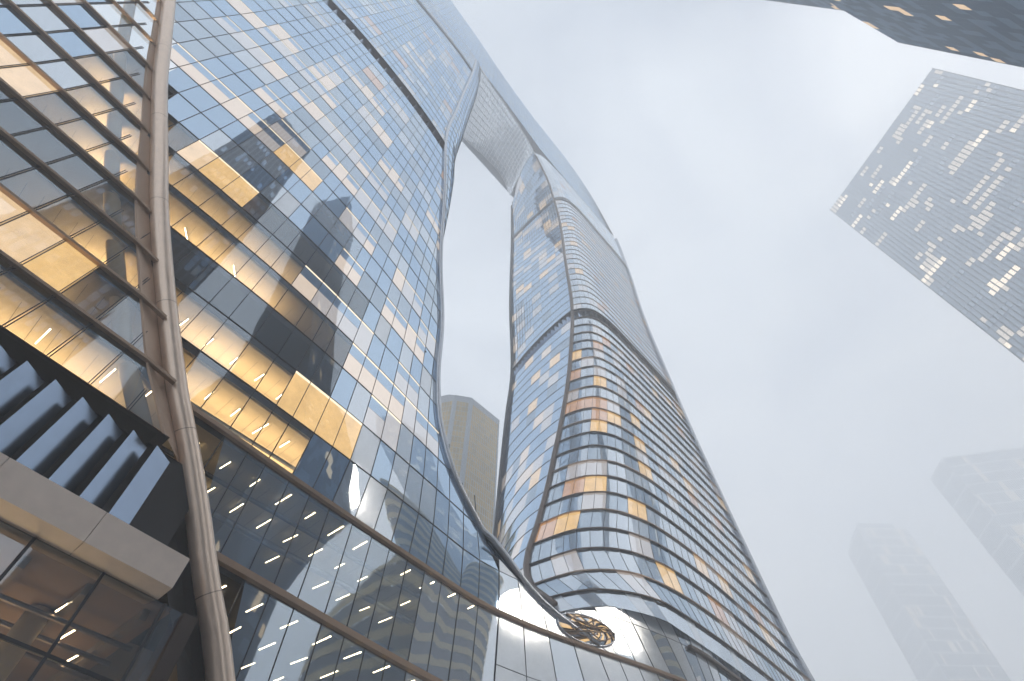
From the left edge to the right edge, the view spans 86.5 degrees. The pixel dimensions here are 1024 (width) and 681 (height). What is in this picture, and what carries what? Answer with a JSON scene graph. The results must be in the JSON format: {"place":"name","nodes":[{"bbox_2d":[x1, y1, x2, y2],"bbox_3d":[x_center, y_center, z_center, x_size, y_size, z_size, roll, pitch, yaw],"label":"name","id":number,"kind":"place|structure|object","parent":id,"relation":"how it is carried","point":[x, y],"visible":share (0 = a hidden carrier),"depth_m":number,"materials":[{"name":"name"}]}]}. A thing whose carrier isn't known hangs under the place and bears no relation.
{"place":"outdoors","nodes":[
{"label":"outdoors","id":0,"kind":"place"},
{"bbox_2d":[441,394,498,534],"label":"gold tower","id":1,"kind":"structure","parent":0,"point":[471,426],"depth_m":236.94,"materials":[{"name":"glass"}]},
{"bbox_2d":[91,0,1023,680],"label":"sky","id":2,"kind":"structure","parent":0,"point":[822,386],"materials":[{"name":"white"}]},
{"bbox_2d":[767,0,1023,67],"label":"dark tower","id":3,"kind":"structure","parent":0,"point":[991,30],"depth_m":107.25,"materials":[{"name":"blue glass"}]},
{"bbox_2d":[830,68,1023,361],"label":"office tower","id":4,"kind":"structure","parent":0,"point":[931,197],"depth_m":355.47,"materials":[{"name":"grey glass"}]},
{"bbox_2d":[847,523,1010,680],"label":"tower","id":5,"kind":"structure","parent":0,"point":[934,632],"depth_m":671.29,"materials":[{"name":"grey glass"}]},
{"bbox_2d":[930,447,1023,596],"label":"tower","id":6,"kind":"structure","parent":0,"point":[982,493],"depth_m":617.93,"materials":[{"name":"grey glass"}]},
{"bbox_3d":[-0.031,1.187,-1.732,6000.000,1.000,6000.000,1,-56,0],"label":"ground","id":7,"kind":"structure","parent":0,"visible":0},
{"bbox_2d":[0,0,814,680],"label":"twin tower","id":8,"kind":"structure","parent":7,"relation":"on","point":[292,162],"depth_m":51.21,"materials":[{"name":"blue glass"}]},
{"bbox_2d":[0,191,26,223],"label":"window pane","id":9,"kind":"structure","parent":8,"relation":"in","point":[8,208],"depth_m":33.23,"materials":[{"name":"beige glass"}]},
{"bbox_2d":[0,213,63,263],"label":"window pane","id":10,"kind":"structure","parent":8,"relation":"in","point":[21,238],"depth_m":33.00,"materials":[{"name":"beige glass"}]},
{"bbox_2d":[35,328,51,343],"bbox_3d":[-28.221,-0.267,32.747,1.800,0.100,0.100,-31,-62,20],"label":"strip light","id":11,"kind":"object","parent":8,"relation":"attached to","point":[41,337],"visible":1,"depth_m":32.72,"materials":[{"name":"white plastic"}]},
{"bbox_2d":[23,241,97,291],"bbox_3d":[-28.098,-4.609,33.892,0.465,4.434,2.374,-31,-62,20],"label":"window pane","id":12,"kind":"structure","parent":8,"relation":"in","point":[62,265],"depth_m":33.88,"materials":[{"name":"glass"}]},
{"bbox_2d":[55,601,72,611],"bbox_3d":[-22.334,13.243,27.171,1.700,0.100,0.100,-31,-62,20],"label":"strip light","id":13,"kind":"object","parent":8,"relation":"attached to","point":[59,608],"visible":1,"depth_m":27.23,"materials":[{"name":"white plastic"}]},
{"bbox_2d":[61,630,75,638],"bbox_3d":[-23.408,15.463,28.711,1.700,0.100,0.100,-31,-62,20],"label":"strip light","id":14,"kind":"object","parent":8,"relation":"attached to","point":[68,633],"visible":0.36,"depth_m":28.67,"materials":[{"name":"white plastic"}]},
{"bbox_2d":[100,368,115,382],"bbox_3d":[-25.557,2.216,34.402,1.800,0.100,0.100,-31,-62,20],"label":"strip light","id":15,"kind":"object","parent":8,"relation":"attached to","point":[111,372],"visible":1,"depth_m":34.34,"materials":[{"name":"white plastic"}]},
{"bbox_2d":[208,437,246,515],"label":"window pane","id":16,"kind":"structure","parent":8,"relation":"in","point":[231,456],"depth_m":37.34,"materials":[{"name":"grey glass"}]},
{"bbox_2d":[212,452,264,551],"bbox_3d":[-18.721,10.761,36.682,0.034,7.880,1.583,-32,-62,21],"label":"window pane","id":17,"kind":"structure","parent":8,"relation":"in","point":[232,503],"depth_m":36.76,"materials":[{"name":"blue glass"}]},
{"bbox_2d":[231,581,268,678],"bbox_3d":[-16.365,17.886,31.884,0.037,7.782,1.976,-32,-62,21],"label":"window pane","id":18,"kind":"structure","parent":8,"relation":"in","point":[254,599],"depth_m":33.34,"materials":[{"name":"blue glass"}]},
{"bbox_2d":[221,465,288,568],"bbox_3d":[-17.564,12.019,37.523,0.038,7.880,2.176,-32,-62,21],"label":"window pane","id":19,"kind":"structure","parent":8,"relation":"in","point":[242,545],"depth_m":37.25,"materials":[{"name":"glass"}]},
{"bbox_2d":[236,595,293,680],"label":"window pane","id":20,"kind":"structure","parent":8,"relation":"in","point":[262,653],"depth_m":33.61,"materials":[{"name":"blue glass"}]},
{"bbox_2d":[250,481,309,583],"bbox_3d":[-16.283,13.408,38.452,0.038,7.880,1.977,-32,-62,21],"label":"window pane","id":21,"kind":"structure","parent":8,"relation":"in","point":[269,558],"depth_m":38.20,"materials":[{"name":"glass"}]},
{"bbox_2d":[277,373,308,415],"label":"window pane","id":22,"kind":"structure","parent":8,"relation":"in","point":[293,394],"depth_m":45.14,"materials":[{"name":"orange glass"}]},
{"bbox_2d":[269,608,320,680],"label":"window pane","id":23,"kind":"structure","parent":8,"relation":"in","point":[293,659],"depth_m":34.97,"materials":[{"name":"blue glass"}]},
{"bbox_2d":[275,495,328,596],"bbox_3d":[-15.050,14.723,39.332,0.022,7.880,1.976,-32,-62,21],"label":"window pane","id":24,"kind":"structure","parent":8,"relation":"in","point":[291,576],"depth_m":39.08,"materials":[{"name":"glass"}]},
{"bbox_2d":[292,273,317,301],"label":"window pane","id":25,"kind":"structure","parent":8,"relation":"in","point":[301,283],"depth_m":54.01,"materials":[{"name":"beige glass"}]},
{"bbox_2d":[293,384,328,431],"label":"window pane","id":26,"kind":"structure","parent":8,"relation":"in","point":[309,412],"depth_m":45.97,"materials":[{"name":"glass"}]},
{"bbox_2d":[293,434,331,487],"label":"window pane","id":27,"kind":"structure","parent":8,"relation":"in","point":[315,455],"depth_m":43.55,"materials":[{"name":"blue glass"}]},
{"bbox_2d":[311,287,331,314],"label":"window pane","id":28,"kind":"structure","parent":8,"relation":"in","point":[319,300],"depth_m":55.01,"materials":[{"name":"grey glass"}]},
{"bbox_2d":[305,624,343,680],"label":"window pane","id":29,"kind":"structure","parent":8,"relation":"in","point":[326,652],"depth_m":36.36,"materials":[{"name":"grey glass"}]},
{"bbox_2d":[299,509,351,612],"bbox_3d":[-13.681,16.162,40.294,0.107,7.880,2.375,-32,-62,20],"label":"window pane","id":30,"kind":"structure","parent":8,"relation":"in","point":[316,589],"depth_m":40.06,"materials":[{"name":"glass"}]},
{"bbox_2d":[315,400,345,445],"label":"window pane","id":31,"kind":"structure","parent":8,"relation":"in","point":[328,427],"depth_m":46.90,"materials":[{"name":"orange glass"}]},
{"bbox_2d":[313,448,349,500],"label":"window pane","id":32,"kind":"structure","parent":8,"relation":"in","point":[330,477],"depth_m":44.43,"materials":[{"name":"blue glass"}]},
{"bbox_2d":[327,297,342,326],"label":"window pane","id":33,"kind":"structure","parent":8,"relation":"in","point":[335,315],"depth_m":55.83,"materials":[{"name":"grey glass"}]},
{"bbox_2d":[331,369,356,409],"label":"window pane","id":34,"kind":"structure","parent":8,"relation":"in","point":[342,393],"depth_m":50.76,"materials":[{"name":"blue glass"}]},
{"bbox_2d":[333,413,360,458],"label":"window pane","id":35,"kind":"structure","parent":8,"relation":"in","point":[346,439],"depth_m":47.78,"materials":[{"name":"glass"}]},
{"bbox_2d":[325,524,371,625],"bbox_3d":[-12.326,17.660,41.296,0.189,7.880,2.079,-34,-62,22],"label":"window pane","id":36,"kind":"structure","parent":8,"relation":"in","point":[344,590],"depth_m":41.06,"materials":[{"name":"blue glass"}]},
{"bbox_2d":[333,461,369,515],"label":"window pane","id":37,"kind":"structure","parent":8,"relation":"in","point":[350,492],"depth_m":45.41,"materials":[{"name":"silver glass"}]},
{"bbox_2d":[351,425,379,473],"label":"window pane","id":38,"kind":"structure","parent":8,"relation":"in","point":[364,454],"depth_m":48.86,"materials":[{"name":"grey glass"}]},
{"bbox_2d":[356,477,386,528],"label":"window pane","id":39,"kind":"structure","parent":8,"relation":"in","point":[371,503],"depth_m":46.40,"materials":[{"name":"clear glass"}]},
{"bbox_2d":[0,0,805,680],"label":"window frame","id":40,"kind":"structure","parent":8,"relation":"in","point":[46,655],"depth_m":58.79,"materials":[{"name":"black metal"}]}
]}

